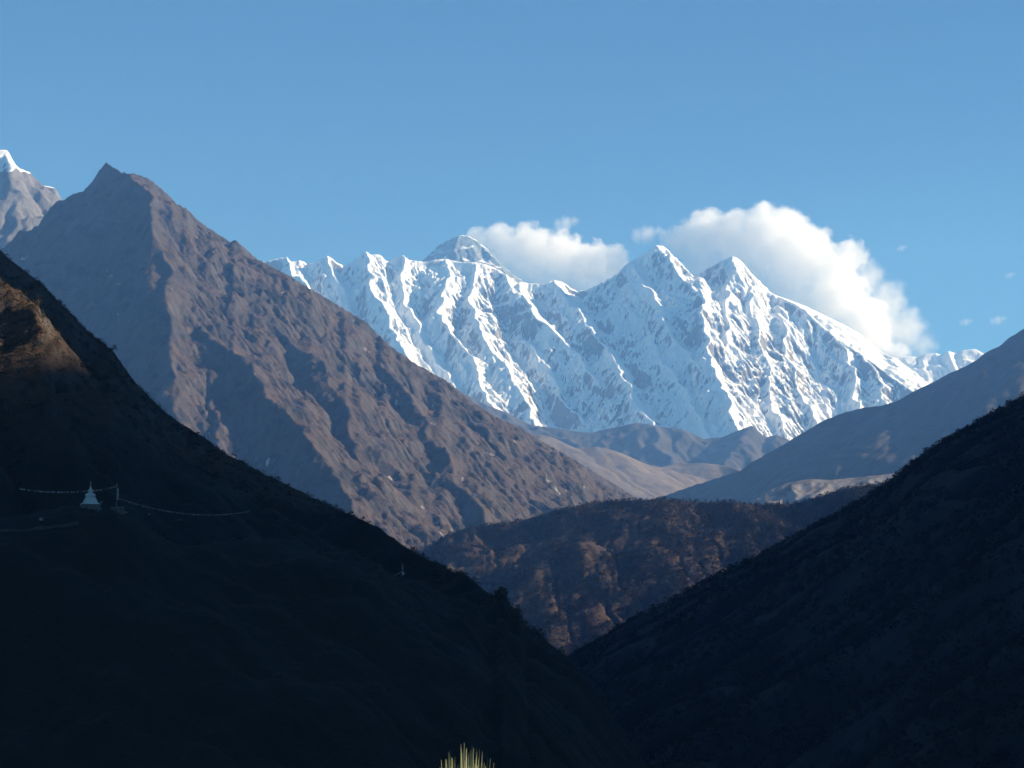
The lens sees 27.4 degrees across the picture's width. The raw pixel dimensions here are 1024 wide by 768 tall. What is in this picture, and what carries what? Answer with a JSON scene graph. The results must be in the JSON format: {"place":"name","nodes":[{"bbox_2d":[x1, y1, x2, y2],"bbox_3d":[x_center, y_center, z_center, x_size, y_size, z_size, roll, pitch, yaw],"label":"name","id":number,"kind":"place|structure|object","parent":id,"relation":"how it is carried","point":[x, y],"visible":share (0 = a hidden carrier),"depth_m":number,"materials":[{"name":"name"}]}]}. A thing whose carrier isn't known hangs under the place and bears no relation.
{"place":"outdoors","nodes":[
{"label":"outdoors","id":0,"kind":"place"},
{"bbox_2d":[0,150,61,248],"bbox_3d":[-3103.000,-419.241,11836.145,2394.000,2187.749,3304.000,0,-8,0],"label":"snow tipped peak","id":1,"kind":"structure","parent":0,"point":[28,200],"depth_m":12193.03,"materials":[{"name":"white snow"}]},
{"bbox_2d":[0,521,78,531],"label":"path","id":2,"kind":"structure","parent":0,"point":[40,527],"depth_m":569.12,"materials":[{"name":"brown soil"}]},
{"bbox_2d":[0,162,636,552],"bbox_3d":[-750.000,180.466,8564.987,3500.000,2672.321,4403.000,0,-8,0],"label":"mountain","id":3,"kind":"structure","parent":0,"point":[241,352],"depth_m":8211.38,"materials":[{"name":"brown stone"}]},
{"bbox_2d":[0,250,714,767],"bbox_3d":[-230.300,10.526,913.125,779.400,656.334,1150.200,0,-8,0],"label":"hillside","id":4,"kind":"structure","parent":0,"point":[68,612],"depth_m":581.16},
{"bbox_2d":[34,295,42,310],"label":"tree","id":5,"kind":"object","parent":4,"relation":"on","point":[36,301],"visible":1,"depth_m":930.87,"materials":[{"name":"green plant"}]},
{"bbox_2d":[80,482,101,510],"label":"chorten","id":6,"kind":"object","parent":4,"relation":"on","point":[90,500],"visible":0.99,"depth_m":590.17,"materials":[{"name":"paint"}]},
{"bbox_2d":[20,488,87,492],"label":"prayer flag string","id":7,"kind":"object","parent":6,"relation":"attached to","point":[52,491],"visible":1,"depth_m":597.34,"materials":[{"name":"multicoloured fabric"}]},
{"bbox_2d":[116,484,118,506],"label":"prayer flag pole","id":8,"kind":"object","parent":4,"relation":"on","point":[117,494],"visible":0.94,"depth_m":596.26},
{"bbox_2d":[119,498,249,515],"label":"prayer flag string","id":9,"kind":"object","parent":8,"relation":"hanging from","point":[178,512],"visible":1,"depth_m":627.97,"materials":[{"name":"multicoloured fabric"}]},
{"bbox_2d":[110,507,125,513],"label":"mani wall","id":10,"kind":"structure","parent":4,"relation":"on","point":[120,510],"depth_m":593.30,"materials":[{"name":"stone"}]},
{"bbox_2d":[0,253,698,767],"bbox_3d":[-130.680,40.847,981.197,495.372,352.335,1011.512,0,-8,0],"label":"shrub cover","id":11,"kind":"object","parent":4,"relation":"on","point":[294,521],"visible":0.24,"depth_m":845.85,"materials":[{"name":"green plant"}]},
{"bbox_2d":[441,748,493,767],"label":"grass tuft","id":12,"kind":"object","parent":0,"point":[461,766],"visible":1,"depth_m":2.97,"materials":[{"name":"yellow plant"}]},
{"bbox_2d":[422,235,524,282],"bbox_3d":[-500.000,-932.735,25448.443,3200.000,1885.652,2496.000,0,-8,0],"label":"mountain summit","id":13,"kind":"structure","parent":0,"point":[461,248],"depth_m":25561.48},
{"bbox_2d":[0,0,1023,357],"label":"sky","id":14,"kind":"structure","parent":0,"point":[863,160],"materials":[{"name":"blue"}]},
{"bbox_2d":[264,245,913,439],"bbox_3d":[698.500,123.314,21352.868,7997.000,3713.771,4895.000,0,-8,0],"label":"mountain wall","id":15,"kind":"structure","parent":0,"point":[659,336],"depth_m":21475.41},
{"bbox_2d":[461,392,789,469],"bbox_3d":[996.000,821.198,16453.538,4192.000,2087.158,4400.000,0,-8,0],"label":"foothills","id":16,"kind":"structure","parent":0,"point":[657,446],"depth_m":17437.72,"materials":[{"name":"stone"}]},
{"bbox_2d":[535,435,740,499],"bbox_3d":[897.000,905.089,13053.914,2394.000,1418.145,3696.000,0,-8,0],"label":"valley spur","id":17,"kind":"structure","parent":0,"point":[635,478],"depth_m":13865.61,"materials":[{"name":"brown soil"}]},
{"bbox_2d":[419,483,883,656],"bbox_3d":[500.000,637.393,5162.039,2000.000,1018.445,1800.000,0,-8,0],"label":"wooded hill","id":18,"kind":"structure","parent":0,"point":[549,568],"depth_m":5375.85,"materials":[{"name":"brown plant"}]},
{"bbox_2d":[417,479,889,655],"bbox_3d":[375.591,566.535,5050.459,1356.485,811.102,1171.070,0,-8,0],"label":"forest","id":19,"kind":"object","parent":18,"relation":"on","point":[653,574],"visible":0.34,"depth_m":5403.28,"materials":[{"name":"plant"}]},
{"bbox_2d":[570,397,1023,767],"bbox_3d":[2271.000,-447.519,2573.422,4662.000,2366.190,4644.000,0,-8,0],"label":"hill in shade","id":20,"kind":"structure","parent":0,"point":[886,647],"depth_m":1246.70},
{"bbox_2d":[567,391,1023,767],"bbox_3d":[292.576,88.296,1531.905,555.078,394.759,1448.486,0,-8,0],"label":"forest","id":21,"kind":"object","parent":20,"relation":"on","point":[966,430],"visible":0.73,"depth_m":1310.71,"materials":[{"name":"plant"}]},
{"bbox_2d":[745,473,897,504],"bbox_3d":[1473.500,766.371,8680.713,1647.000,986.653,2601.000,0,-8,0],"label":"scree spur","id":22,"kind":"structure","parent":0,"point":[790,492],"depth_m":9263.04,"materials":[{"name":"grey stone"}]},
{"bbox_2d":[657,329,1023,502],"bbox_3d":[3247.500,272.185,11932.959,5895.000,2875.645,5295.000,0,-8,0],"label":"ridge in shade","id":23,"kind":"structure","parent":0,"point":[891,438],"depth_m":11641.88,"materials":[{"name":"stone"}]},
{"bbox_2d":[776,295,982,390],"bbox_3d":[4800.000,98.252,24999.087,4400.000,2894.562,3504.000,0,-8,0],"label":"mountain ridge","id":24,"kind":"structure","parent":0,"point":[914,373],"depth_m":25526.72,"materials":[{"name":"white snow"}]}
]}

